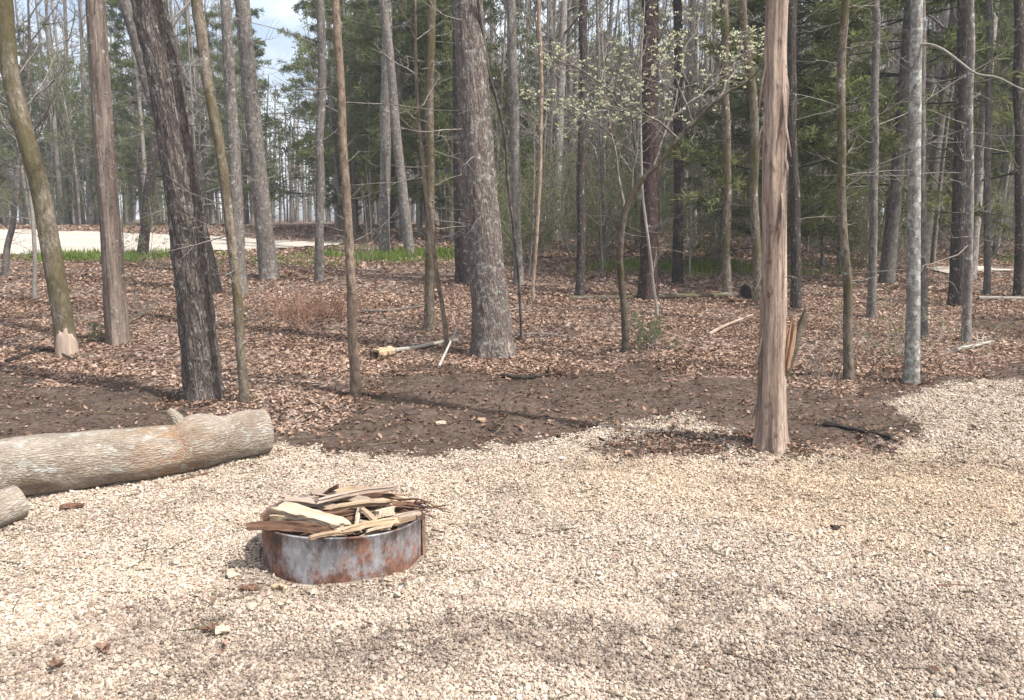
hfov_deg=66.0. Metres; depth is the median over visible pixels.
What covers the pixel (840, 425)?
fallen stick
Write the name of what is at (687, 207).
slender bare tree
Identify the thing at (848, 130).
slender bare tree
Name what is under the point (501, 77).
thin bare tree
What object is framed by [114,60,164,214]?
cedar tree
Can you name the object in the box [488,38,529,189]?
cedar tree
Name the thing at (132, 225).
sapling
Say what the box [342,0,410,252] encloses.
grey tree
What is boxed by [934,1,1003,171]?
leafing tree
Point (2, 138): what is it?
cedar tree
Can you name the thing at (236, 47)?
leafing tree
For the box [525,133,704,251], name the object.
leafing shrub
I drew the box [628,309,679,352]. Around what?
cedar seedling
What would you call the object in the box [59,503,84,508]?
wood chip
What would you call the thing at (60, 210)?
leafing shrub
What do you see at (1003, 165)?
slender bare tree
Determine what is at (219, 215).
bare tree
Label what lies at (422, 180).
leafing tree
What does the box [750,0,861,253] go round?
slender bare tree
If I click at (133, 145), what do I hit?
leafing tree
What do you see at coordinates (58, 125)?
leafing tree
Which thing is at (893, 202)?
pine tree
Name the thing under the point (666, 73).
thin bare tree
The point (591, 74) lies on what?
leafing tree
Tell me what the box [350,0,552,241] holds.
pine tree
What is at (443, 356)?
fallen stick
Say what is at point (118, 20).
cedar tree
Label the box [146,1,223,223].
bare tree
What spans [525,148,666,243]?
leafing shrub
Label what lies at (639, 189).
leafing shrub
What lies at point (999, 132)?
leafing tree
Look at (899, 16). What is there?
cedar tree
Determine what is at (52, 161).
slender bare tree
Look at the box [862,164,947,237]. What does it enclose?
leafing shrub
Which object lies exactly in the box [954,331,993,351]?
fallen branch
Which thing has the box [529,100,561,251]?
sapling
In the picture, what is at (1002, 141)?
cedar tree
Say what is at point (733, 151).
slender bare tree
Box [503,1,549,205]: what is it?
slender bare tree
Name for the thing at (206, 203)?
leafing shrub
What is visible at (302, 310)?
brush pile
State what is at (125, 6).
leaning tree
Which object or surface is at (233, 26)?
leafing tree
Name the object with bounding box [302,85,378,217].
cedar tree
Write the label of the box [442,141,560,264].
leafing shrub
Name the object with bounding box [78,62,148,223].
leafing tree
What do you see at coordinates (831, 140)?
bare tree
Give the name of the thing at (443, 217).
bare tree
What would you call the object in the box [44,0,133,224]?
bare tree
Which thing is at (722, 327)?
fallen branch
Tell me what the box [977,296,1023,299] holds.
fallen branch
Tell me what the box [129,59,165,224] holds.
slender bare tree
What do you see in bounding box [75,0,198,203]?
pine tree
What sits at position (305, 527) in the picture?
split wood
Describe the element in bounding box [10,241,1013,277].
grass
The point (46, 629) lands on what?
gravel
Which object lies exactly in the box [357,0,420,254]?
grey tree
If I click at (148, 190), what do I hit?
snag
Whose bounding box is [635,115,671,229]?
sapling
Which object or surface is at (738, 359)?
leaf litter
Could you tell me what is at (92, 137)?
leafing tree
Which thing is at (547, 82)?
slender bare tree
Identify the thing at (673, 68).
thin bare tree
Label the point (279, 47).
sky
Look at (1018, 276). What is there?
young tree
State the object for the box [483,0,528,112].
bare tree
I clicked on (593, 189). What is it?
leafing shrub
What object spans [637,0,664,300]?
pine tree
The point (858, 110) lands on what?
thin bare tree
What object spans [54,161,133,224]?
leafing shrub
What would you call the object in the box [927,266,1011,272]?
gravel road
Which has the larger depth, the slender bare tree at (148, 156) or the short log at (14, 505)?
the slender bare tree at (148, 156)
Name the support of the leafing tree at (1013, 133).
on the ground at (472, 387)
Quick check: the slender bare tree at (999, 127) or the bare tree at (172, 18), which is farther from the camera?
the bare tree at (172, 18)
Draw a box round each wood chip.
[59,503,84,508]
[215,623,230,633]
[226,568,235,577]
[240,584,257,589]
[246,602,257,609]
[271,583,287,589]
[436,420,446,424]
[830,524,840,528]
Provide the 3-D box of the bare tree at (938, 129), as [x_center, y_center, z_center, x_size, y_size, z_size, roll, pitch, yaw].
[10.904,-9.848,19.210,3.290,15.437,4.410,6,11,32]
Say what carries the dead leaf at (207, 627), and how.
on the gravel
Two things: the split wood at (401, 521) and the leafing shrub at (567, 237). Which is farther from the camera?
the leafing shrub at (567, 237)
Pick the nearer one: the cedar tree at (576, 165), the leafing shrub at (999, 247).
the leafing shrub at (999, 247)
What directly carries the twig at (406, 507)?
on the twig at (422, 513)
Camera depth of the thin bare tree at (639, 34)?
24.57 m
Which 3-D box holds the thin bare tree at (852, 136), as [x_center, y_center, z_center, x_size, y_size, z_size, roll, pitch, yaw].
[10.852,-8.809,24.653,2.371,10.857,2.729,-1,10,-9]
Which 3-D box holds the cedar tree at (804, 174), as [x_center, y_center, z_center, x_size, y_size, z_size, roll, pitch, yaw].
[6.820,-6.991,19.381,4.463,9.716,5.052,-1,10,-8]
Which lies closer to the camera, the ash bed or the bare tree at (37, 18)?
the ash bed
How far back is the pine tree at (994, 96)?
29.87 m
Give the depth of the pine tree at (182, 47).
37.65 m
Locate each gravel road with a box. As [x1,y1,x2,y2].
[0,229,342,253]
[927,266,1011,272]
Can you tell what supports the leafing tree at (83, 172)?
on the ground at (472, 387)
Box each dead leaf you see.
[47,657,63,668]
[93,640,110,654]
[200,620,218,631]
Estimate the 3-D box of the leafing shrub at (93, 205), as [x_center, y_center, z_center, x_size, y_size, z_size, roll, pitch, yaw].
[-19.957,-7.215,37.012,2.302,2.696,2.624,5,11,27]
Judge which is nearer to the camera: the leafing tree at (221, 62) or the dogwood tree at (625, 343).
the dogwood tree at (625, 343)
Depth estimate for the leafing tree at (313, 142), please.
36.33 m
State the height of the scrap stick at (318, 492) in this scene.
0.058 m
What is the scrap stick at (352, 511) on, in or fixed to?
on the split wood at (362, 515)
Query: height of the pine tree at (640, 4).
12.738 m
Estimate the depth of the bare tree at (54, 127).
38.02 m
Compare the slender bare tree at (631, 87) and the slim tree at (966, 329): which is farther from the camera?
the slender bare tree at (631, 87)
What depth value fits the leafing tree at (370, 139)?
31.90 m
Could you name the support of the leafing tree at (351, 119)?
on the ground at (472, 387)
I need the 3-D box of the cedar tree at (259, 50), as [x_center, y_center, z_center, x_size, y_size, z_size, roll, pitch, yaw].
[-11.460,-10.234,34.651,5.060,9.731,4.470,0,9,2]
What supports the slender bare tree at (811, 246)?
on the ground at (472, 387)
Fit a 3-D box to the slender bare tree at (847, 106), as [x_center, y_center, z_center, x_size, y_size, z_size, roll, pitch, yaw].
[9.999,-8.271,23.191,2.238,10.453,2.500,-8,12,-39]
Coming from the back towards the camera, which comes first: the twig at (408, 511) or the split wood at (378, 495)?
the split wood at (378, 495)
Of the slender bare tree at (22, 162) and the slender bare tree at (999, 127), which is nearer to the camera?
the slender bare tree at (999, 127)
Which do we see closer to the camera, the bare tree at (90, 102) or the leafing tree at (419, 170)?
the leafing tree at (419, 170)
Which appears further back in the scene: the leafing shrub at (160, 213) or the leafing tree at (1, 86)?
the leafing tree at (1, 86)
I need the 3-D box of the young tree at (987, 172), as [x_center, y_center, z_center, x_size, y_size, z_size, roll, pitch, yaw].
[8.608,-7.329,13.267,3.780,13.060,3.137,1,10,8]
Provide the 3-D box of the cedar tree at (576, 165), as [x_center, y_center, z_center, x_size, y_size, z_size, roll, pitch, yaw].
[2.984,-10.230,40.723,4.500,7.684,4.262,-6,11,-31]
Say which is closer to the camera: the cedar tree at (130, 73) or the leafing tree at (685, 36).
the leafing tree at (685, 36)
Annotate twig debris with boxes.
[0,244,1023,699]
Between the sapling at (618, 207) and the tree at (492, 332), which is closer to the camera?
the tree at (492, 332)
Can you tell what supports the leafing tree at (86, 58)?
on the ground at (472, 387)
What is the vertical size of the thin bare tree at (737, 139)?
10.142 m
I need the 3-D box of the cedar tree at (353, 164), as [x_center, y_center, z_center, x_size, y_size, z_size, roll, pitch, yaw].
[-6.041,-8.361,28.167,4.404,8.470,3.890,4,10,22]
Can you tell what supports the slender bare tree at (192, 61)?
on the ground at (472, 387)
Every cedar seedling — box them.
[85,321,104,341]
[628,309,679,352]
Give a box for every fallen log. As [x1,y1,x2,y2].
[0,408,273,496]
[569,292,740,300]
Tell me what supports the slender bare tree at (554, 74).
on the ground at (472, 387)
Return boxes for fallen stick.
[173,472,210,482]
[438,328,457,367]
[823,420,891,438]
[937,584,974,587]
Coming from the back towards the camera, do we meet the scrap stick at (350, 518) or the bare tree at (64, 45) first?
the bare tree at (64, 45)
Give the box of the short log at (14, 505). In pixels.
[0,485,28,527]
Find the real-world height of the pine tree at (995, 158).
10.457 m
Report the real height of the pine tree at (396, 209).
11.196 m
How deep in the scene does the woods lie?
61.48 m
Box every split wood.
[245,521,333,533]
[263,506,317,520]
[269,512,308,521]
[270,495,320,508]
[307,530,346,539]
[308,486,371,496]
[320,484,338,496]
[333,517,399,536]
[342,500,409,517]
[355,508,360,523]
[359,507,376,520]
[360,516,421,535]
[361,492,404,498]
[364,524,393,533]
[382,509,426,519]
[386,492,417,507]
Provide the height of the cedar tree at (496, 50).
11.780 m
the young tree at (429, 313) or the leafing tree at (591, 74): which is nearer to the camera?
the young tree at (429, 313)
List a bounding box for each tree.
[0,0,78,355]
[0,11,43,224]
[0,25,71,223]
[0,29,48,224]
[0,34,73,211]
[0,42,60,206]
[0,64,74,204]
[0,69,16,174]
[0,76,22,223]
[0,82,13,172]
[0,87,16,162]
[0,89,21,201]
[1,72,49,223]
[3,0,63,145]
[4,51,74,223]
[12,39,92,224]
[16,0,88,223]
[18,0,57,189]
[18,0,325,295]
[24,0,88,223]
[29,0,86,224]
[30,13,82,220]
[30,16,71,218]
[30,54,84,184]
[31,17,94,224]
[32,0,144,345]
[34,91,97,209]
[43,52,86,217]
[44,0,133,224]
[45,11,92,223]
[55,0,235,402]
[60,34,139,183]
[62,73,117,223]
[65,60,124,187]
[68,59,139,178]
[69,4,161,224]
[70,28,120,125]
[70,60,95,222]
[72,66,97,223]
[73,9,131,212]
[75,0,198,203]
[76,68,133,181]
[77,11,144,223]
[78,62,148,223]
[109,8,141,218]
[112,28,153,223]
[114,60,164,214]
[115,0,327,280]
[115,79,158,178]
[117,0,200,104]
[117,87,152,191]
[118,0,257,292]
[122,0,211,83]
[126,0,236,224]
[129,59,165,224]
[138,0,256,403]
[141,0,196,99]
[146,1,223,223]
[149,2,218,197]
[153,10,277,224]
[156,10,217,176]
[157,11,198,170]
[174,0,373,282]
[179,1,238,206]
[183,1,222,220]
[184,0,227,180]
[194,1,239,198]
[194,44,249,178]
[195,8,314,225]
[196,4,283,166]
[203,0,239,219]
[204,56,269,179]
[206,0,278,179]
[206,73,221,222]
[214,16,276,180]
[228,50,283,223]
[242,0,409,228]
[247,0,468,396]
[275,0,395,232]
[276,0,410,189]
[283,0,360,234]
[297,0,498,239]
[301,33,355,173]
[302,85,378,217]
[313,0,448,229]
[314,1,396,235]
[315,3,414,194]
[316,12,376,171]
[325,0,448,226]
[326,17,404,225]
[327,1,421,182]
[337,0,496,331]
[339,9,421,200]
[341,0,372,224]
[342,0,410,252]
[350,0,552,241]
[353,0,577,208]
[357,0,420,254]
[362,1,445,235]
[372,102,374,224]
[376,51,449,230]
[387,0,516,359]
[396,47,439,225]
[403,60,448,225]
[404,9,497,226]
[405,60,448,233]
[406,123,442,219]
[407,154,448,224]
[419,1,468,283]
[435,7,503,196]
[440,9,506,73]
[476,0,522,338]
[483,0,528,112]
[483,0,548,230]
[484,1,538,197]
[485,0,531,227]
[488,0,549,284]
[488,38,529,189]
[489,0,610,236]
[493,0,597,197]
[494,78,545,212]
[495,27,538,162]
[498,0,565,234]
[498,0,596,245]
[500,0,589,243]
[500,0,621,191]
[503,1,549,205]
[507,0,570,223]
[516,0,620,240]
[517,14,543,189]
[519,0,544,188]
[519,1,574,227]
[520,0,764,351]
[522,0,573,126]
[523,1,593,185]
[527,0,662,260]
[529,1,588,223]
[531,0,595,166]
[534,0,597,232]
[535,4,608,177]
[537,0,596,181]
[537,81,593,221]
[543,0,615,232]
[547,0,639,180]
[550,0,616,295]
[555,0,610,102]
[563,0,639,226]
[564,2,604,171]
[566,30,639,199]
[571,0,734,256]
[572,0,636,235]
[572,1,594,171]
[586,0,639,183]
[587,0,637,158]
[589,28,625,150]
[591,1,616,204]
[592,0,735,190]
[593,6,668,228]
[600,0,662,210]
[600,0,673,244]
[605,31,639,224]
[607,0,707,235]
[612,0,639,188]
[617,1,692,230]
[617,20,639,166]
[617,43,673,194]
[619,0,762,284]
[628,0,685,240]
[631,0,719,177]
[632,0,673,233]
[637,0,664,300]
[637,0,704,201]
[639,0,741,251]
[658,0,910,268]
[658,1,709,227]
[659,0,683,190]
[659,0,708,167]
[659,0,754,229]
[659,0,763,291]
[659,30,703,175]
[660,0,720,224]
[660,0,722,238]
[660,0,761,187]
[666,8,694,167]
[667,0,734,233]
[669,0,865,268]
[670,0,744,239]
[683,0,762,239]
[684,20,763,260]
[688,0,892,260]
[690,0,762,233]
[693,0,749,151]
[722,0,760,302]
[730,62,762,236]
[731,0,808,454]
[732,62,763,227]
[734,0,1023,284]
[740,0,886,265]
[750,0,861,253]
[787,0,871,247]
[787,0,907,309]
[789,0,953,380]
[797,0,1023,280]
[799,3,926,269]
[801,4,839,243]
[801,6,882,178]
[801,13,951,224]
[804,0,1023,318]
[811,0,1023,342]
[813,14,891,236]
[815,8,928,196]
[827,16,888,243]
[828,11,897,215]
[829,21,893,237]
[830,12,886,233]
[834,10,928,239]
[847,7,928,174]
[848,0,926,194]
[854,9,953,195]
[856,7,927,208]
[860,0,1023,385]
[864,0,994,337]
[867,6,902,209]
[868,6,907,180]
[881,0,1023,296]
[884,13,984,217]
[887,4,998,176]
[887,25,1000,226]
[889,1,942,151]
[894,2,1012,263]
[894,4,1007,228]
[896,3,975,179]
[906,18,953,232]
[907,55,975,159]
[926,1,1014,239]
[926,1,1023,260]
[927,0,1021,294]
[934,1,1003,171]
[941,44,996,224]
[943,138,1013,179]
[945,4,1014,228]
[948,84,1023,202]
[949,31,1013,251]
[949,41,1022,231]
[973,1,1022,206]
[974,4,1014,236]
[974,62,1014,201]
[975,0,1023,254]
[975,13,1012,181]
[977,10,1022,167]
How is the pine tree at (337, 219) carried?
on the ground at (472, 387)
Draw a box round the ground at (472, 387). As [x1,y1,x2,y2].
[0,219,1023,699]
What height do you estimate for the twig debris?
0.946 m
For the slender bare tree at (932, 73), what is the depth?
22.78 m
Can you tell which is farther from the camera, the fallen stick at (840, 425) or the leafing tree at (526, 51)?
the leafing tree at (526, 51)
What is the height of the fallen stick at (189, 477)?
0.024 m
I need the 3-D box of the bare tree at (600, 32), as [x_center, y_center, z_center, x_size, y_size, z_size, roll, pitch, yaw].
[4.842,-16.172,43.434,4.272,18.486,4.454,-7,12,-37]
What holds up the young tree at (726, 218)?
on the ground at (472, 387)
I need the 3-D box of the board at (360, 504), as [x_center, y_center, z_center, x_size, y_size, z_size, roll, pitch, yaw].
[-0.752,0.758,3.841,0.341,0.042,0.061,-4,10,-20]
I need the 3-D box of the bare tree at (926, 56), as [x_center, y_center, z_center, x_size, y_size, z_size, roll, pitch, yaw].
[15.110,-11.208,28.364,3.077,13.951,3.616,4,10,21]
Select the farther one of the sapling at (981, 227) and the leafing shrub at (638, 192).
the leafing shrub at (638, 192)
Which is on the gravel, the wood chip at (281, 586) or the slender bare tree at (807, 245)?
the wood chip at (281, 586)
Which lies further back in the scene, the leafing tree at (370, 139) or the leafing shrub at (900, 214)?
the leafing tree at (370, 139)
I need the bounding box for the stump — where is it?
[740,283,752,298]
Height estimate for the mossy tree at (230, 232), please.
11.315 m
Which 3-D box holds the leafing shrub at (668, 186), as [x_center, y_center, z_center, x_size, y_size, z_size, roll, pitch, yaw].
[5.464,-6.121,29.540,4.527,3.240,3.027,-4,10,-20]
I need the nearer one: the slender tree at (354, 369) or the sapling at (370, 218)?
the slender tree at (354, 369)
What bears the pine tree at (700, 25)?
on the ground at (472, 387)
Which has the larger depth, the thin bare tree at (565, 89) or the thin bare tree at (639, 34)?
the thin bare tree at (565, 89)
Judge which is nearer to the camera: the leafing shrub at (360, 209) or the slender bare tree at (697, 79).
the slender bare tree at (697, 79)
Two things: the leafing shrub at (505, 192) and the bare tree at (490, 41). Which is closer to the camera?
the leafing shrub at (505, 192)
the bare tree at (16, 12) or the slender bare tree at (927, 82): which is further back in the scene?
the bare tree at (16, 12)
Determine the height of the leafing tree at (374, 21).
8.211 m
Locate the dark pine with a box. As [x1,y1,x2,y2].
[926,0,977,306]
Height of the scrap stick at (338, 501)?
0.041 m
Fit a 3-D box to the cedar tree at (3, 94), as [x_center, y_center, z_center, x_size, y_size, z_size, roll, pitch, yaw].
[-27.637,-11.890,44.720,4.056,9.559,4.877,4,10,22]
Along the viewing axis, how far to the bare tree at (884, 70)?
27.54 m
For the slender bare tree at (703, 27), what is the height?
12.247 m
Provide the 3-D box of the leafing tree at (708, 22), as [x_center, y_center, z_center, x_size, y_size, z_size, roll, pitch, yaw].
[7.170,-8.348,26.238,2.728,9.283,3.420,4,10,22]
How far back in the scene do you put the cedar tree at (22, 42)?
46.67 m
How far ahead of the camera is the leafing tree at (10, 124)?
43.55 m
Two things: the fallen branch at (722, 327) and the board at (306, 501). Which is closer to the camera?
the board at (306, 501)
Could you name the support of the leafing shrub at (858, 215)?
on the ground at (472, 387)
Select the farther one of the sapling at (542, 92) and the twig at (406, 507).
the sapling at (542, 92)
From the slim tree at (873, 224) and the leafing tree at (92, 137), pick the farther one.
the leafing tree at (92, 137)
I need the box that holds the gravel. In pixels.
[0,377,1023,699]
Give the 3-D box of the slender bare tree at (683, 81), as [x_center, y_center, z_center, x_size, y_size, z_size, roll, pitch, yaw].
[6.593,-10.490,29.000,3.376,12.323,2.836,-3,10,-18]
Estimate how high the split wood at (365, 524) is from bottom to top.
0.044 m
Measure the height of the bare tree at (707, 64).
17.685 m
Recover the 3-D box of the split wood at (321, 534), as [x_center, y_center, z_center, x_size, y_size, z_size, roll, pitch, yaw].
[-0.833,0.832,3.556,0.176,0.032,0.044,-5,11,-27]
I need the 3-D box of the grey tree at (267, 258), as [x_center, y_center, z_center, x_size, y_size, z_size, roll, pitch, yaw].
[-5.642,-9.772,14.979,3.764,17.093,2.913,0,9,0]
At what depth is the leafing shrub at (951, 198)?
23.04 m
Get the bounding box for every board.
[271,501,351,529]
[281,496,335,509]
[313,484,399,504]
[323,498,392,511]
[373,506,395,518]
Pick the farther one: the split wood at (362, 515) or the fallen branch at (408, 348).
the fallen branch at (408, 348)
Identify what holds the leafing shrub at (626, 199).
on the ground at (472, 387)
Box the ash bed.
[277,517,411,536]
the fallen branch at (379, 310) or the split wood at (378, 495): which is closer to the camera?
the split wood at (378, 495)
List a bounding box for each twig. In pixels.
[384,505,429,511]
[388,504,429,519]
[389,497,451,512]
[390,500,445,508]
[393,500,428,505]
[404,508,436,520]
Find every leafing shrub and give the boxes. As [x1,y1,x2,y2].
[0,145,79,223]
[0,156,65,224]
[0,175,73,224]
[23,164,80,224]
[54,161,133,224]
[64,163,162,223]
[73,168,119,223]
[117,170,218,225]
[141,165,167,224]
[155,178,221,218]
[205,168,288,217]
[331,177,376,222]
[415,146,577,250]
[416,165,568,222]
[435,146,590,258]
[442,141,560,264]
[444,146,568,241]
[498,139,576,241]
[498,171,541,252]
[499,166,574,224]
[508,146,600,260]
[522,152,596,251]
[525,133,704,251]
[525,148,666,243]
[545,157,598,231]
[557,163,640,264]
[559,146,711,250]
[564,154,609,222]
[564,168,620,236]
[575,150,668,257]
[576,167,634,231]
[588,144,671,220]
[590,157,712,246]
[592,134,673,228]
[607,164,664,228]
[612,143,699,227]
[619,165,670,232]
[620,169,718,246]
[660,170,740,247]
[663,171,711,232]
[670,158,760,263]
[673,162,761,247]
[691,143,819,243]
[704,166,810,250]
[799,162,887,253]
[799,163,905,240]
[800,150,949,249]
[800,164,869,260]
[801,164,862,251]
[811,162,906,266]
[846,156,952,265]
[848,158,950,251]
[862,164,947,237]
[863,162,1004,230]
[880,150,1014,244]
[882,132,1014,247]
[939,157,1014,256]
[944,142,1014,243]
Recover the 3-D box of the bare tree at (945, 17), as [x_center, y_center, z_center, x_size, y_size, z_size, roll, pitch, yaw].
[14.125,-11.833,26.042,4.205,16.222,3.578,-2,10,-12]
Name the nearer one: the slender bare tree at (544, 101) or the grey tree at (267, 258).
the grey tree at (267, 258)
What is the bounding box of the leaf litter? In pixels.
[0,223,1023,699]
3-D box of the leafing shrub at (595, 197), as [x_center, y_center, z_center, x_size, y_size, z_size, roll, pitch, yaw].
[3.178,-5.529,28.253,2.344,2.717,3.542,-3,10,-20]
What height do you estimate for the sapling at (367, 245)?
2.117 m
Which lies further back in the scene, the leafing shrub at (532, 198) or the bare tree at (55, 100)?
the bare tree at (55, 100)
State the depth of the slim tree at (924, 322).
10.09 m
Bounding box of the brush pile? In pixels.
[215,281,399,328]
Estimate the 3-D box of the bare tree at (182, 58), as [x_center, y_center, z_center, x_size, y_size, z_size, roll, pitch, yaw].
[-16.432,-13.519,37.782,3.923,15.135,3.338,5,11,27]
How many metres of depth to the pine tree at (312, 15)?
32.78 m
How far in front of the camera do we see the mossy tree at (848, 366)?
7.62 m
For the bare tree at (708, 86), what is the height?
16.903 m
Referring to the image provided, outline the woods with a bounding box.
[0,0,999,223]
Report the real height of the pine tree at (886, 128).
11.911 m
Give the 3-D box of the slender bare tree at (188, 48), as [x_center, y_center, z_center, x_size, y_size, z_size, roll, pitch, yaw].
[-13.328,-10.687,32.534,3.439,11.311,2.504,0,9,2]
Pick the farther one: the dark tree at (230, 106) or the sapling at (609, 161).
the sapling at (609, 161)
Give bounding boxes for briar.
[75,280,174,322]
[756,307,905,381]
[825,287,1012,363]
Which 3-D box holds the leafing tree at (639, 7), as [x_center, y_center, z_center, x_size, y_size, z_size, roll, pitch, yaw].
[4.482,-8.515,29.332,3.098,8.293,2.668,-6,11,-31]
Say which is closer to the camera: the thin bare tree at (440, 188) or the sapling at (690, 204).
the sapling at (690, 204)
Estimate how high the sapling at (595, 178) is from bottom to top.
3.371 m
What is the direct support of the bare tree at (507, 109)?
on the ground at (472, 387)
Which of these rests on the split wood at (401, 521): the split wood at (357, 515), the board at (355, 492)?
the split wood at (357, 515)
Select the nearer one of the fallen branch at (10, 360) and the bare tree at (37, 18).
the fallen branch at (10, 360)
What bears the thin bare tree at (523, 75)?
on the ground at (472, 387)
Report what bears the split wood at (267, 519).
on the scrap stick
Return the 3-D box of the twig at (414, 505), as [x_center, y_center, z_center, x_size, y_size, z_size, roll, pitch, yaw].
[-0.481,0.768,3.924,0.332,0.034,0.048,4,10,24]
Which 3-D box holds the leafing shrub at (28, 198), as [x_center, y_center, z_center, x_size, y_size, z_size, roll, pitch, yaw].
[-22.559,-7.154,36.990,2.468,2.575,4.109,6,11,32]
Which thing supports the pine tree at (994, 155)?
on the ground at (472, 387)
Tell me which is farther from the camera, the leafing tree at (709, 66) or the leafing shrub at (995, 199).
the leafing tree at (709, 66)
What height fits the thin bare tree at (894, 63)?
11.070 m
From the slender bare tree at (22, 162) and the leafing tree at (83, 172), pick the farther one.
the leafing tree at (83, 172)
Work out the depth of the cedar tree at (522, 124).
43.19 m
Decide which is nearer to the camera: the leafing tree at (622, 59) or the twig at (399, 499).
the twig at (399, 499)
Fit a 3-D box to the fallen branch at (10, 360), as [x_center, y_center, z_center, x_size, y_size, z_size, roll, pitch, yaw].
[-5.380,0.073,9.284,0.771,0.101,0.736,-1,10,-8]
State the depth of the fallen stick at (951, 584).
3.58 m
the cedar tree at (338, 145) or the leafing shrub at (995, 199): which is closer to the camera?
the leafing shrub at (995, 199)
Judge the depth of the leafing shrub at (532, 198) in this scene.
24.57 m
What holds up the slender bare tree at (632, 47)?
on the ground at (472, 387)
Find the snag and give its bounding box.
[125,111,166,256]
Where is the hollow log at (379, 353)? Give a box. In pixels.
[369,346,396,360]
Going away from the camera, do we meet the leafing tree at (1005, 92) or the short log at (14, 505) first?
the short log at (14, 505)
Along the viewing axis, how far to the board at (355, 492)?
3.91 m
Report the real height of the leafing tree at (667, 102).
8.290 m
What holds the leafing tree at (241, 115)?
on the ground at (472, 387)
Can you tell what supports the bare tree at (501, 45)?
on the ground at (472, 387)
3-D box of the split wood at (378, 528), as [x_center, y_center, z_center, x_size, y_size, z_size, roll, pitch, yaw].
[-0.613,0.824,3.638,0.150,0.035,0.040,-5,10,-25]
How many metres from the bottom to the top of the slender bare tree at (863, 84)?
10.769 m
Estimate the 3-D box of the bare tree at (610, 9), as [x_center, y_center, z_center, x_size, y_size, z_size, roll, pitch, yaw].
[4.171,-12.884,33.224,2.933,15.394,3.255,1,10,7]
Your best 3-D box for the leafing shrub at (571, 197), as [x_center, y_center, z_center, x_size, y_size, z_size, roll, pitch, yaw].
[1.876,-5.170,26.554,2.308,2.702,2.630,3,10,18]
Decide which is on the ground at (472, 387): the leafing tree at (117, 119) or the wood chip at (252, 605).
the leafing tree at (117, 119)
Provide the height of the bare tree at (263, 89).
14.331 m
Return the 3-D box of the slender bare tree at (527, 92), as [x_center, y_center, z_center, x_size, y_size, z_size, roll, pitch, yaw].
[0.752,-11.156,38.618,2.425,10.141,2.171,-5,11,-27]
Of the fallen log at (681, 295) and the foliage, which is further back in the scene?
the foliage
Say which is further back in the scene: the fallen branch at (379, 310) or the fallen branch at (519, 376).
the fallen branch at (379, 310)
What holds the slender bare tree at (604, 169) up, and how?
on the ground at (472, 387)
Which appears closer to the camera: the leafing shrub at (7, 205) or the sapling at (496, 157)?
the sapling at (496, 157)
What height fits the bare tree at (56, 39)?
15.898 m
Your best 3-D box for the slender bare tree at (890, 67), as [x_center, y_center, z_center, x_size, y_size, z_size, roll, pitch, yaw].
[11.493,-9.727,24.611,2.775,12.707,3.194,-9,13,-42]
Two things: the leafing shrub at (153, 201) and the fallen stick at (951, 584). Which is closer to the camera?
the fallen stick at (951, 584)
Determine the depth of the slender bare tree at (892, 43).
28.53 m
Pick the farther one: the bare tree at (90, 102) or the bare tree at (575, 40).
the bare tree at (90, 102)
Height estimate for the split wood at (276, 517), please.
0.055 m
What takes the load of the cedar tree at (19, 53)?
on the ground at (472, 387)
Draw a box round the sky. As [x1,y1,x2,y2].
[0,0,979,219]
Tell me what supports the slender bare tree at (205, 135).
on the ground at (472, 387)
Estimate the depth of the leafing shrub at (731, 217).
22.70 m
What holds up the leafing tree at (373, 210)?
on the ground at (472, 387)
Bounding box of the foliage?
[4,0,857,215]
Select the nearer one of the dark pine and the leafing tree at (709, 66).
the dark pine
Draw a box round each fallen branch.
[5,348,78,363]
[360,299,422,312]
[395,339,457,351]
[500,371,551,378]
[515,332,574,339]
[707,314,753,335]
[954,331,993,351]
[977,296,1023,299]
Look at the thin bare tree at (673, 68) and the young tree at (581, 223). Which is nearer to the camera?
the young tree at (581, 223)
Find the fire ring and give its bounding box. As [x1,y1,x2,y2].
[260,494,425,584]
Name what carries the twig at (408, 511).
on the split wood at (362, 515)
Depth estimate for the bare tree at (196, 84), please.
39.13 m
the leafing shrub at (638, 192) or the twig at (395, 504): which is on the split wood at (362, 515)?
the twig at (395, 504)
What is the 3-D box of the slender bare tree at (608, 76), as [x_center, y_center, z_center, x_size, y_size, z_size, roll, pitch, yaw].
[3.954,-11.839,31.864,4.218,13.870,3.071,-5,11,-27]
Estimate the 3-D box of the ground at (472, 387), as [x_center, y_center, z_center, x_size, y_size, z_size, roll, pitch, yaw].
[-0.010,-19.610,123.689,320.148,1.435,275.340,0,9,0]
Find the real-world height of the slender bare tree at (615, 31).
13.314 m
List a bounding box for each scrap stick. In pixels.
[300,530,362,536]
[312,489,373,501]
[320,506,379,515]
[330,500,348,503]
[344,516,361,521]
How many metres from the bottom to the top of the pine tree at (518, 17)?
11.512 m
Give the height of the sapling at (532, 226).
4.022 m
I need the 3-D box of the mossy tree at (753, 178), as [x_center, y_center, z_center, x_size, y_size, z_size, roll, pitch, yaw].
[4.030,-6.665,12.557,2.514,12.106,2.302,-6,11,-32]
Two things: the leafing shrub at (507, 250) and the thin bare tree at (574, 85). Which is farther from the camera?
the thin bare tree at (574, 85)
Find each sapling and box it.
[0,0,82,299]
[0,0,87,277]
[117,167,148,263]
[124,195,166,294]
[339,186,371,257]
[355,178,387,276]
[360,170,389,259]
[371,0,511,346]
[445,98,524,231]
[489,89,510,207]
[510,84,569,277]
[514,0,567,302]
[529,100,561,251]
[535,122,588,247]
[546,115,613,259]
[556,96,639,277]
[572,137,619,233]
[591,116,629,227]
[608,176,635,242]
[616,1,688,314]
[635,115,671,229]
[659,83,715,278]
[697,95,761,248]
[715,115,761,254]
[846,145,907,258]
[848,117,882,243]
[878,133,907,224]
[933,89,1012,246]
[940,134,976,249]
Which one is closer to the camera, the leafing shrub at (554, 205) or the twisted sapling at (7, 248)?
the twisted sapling at (7, 248)

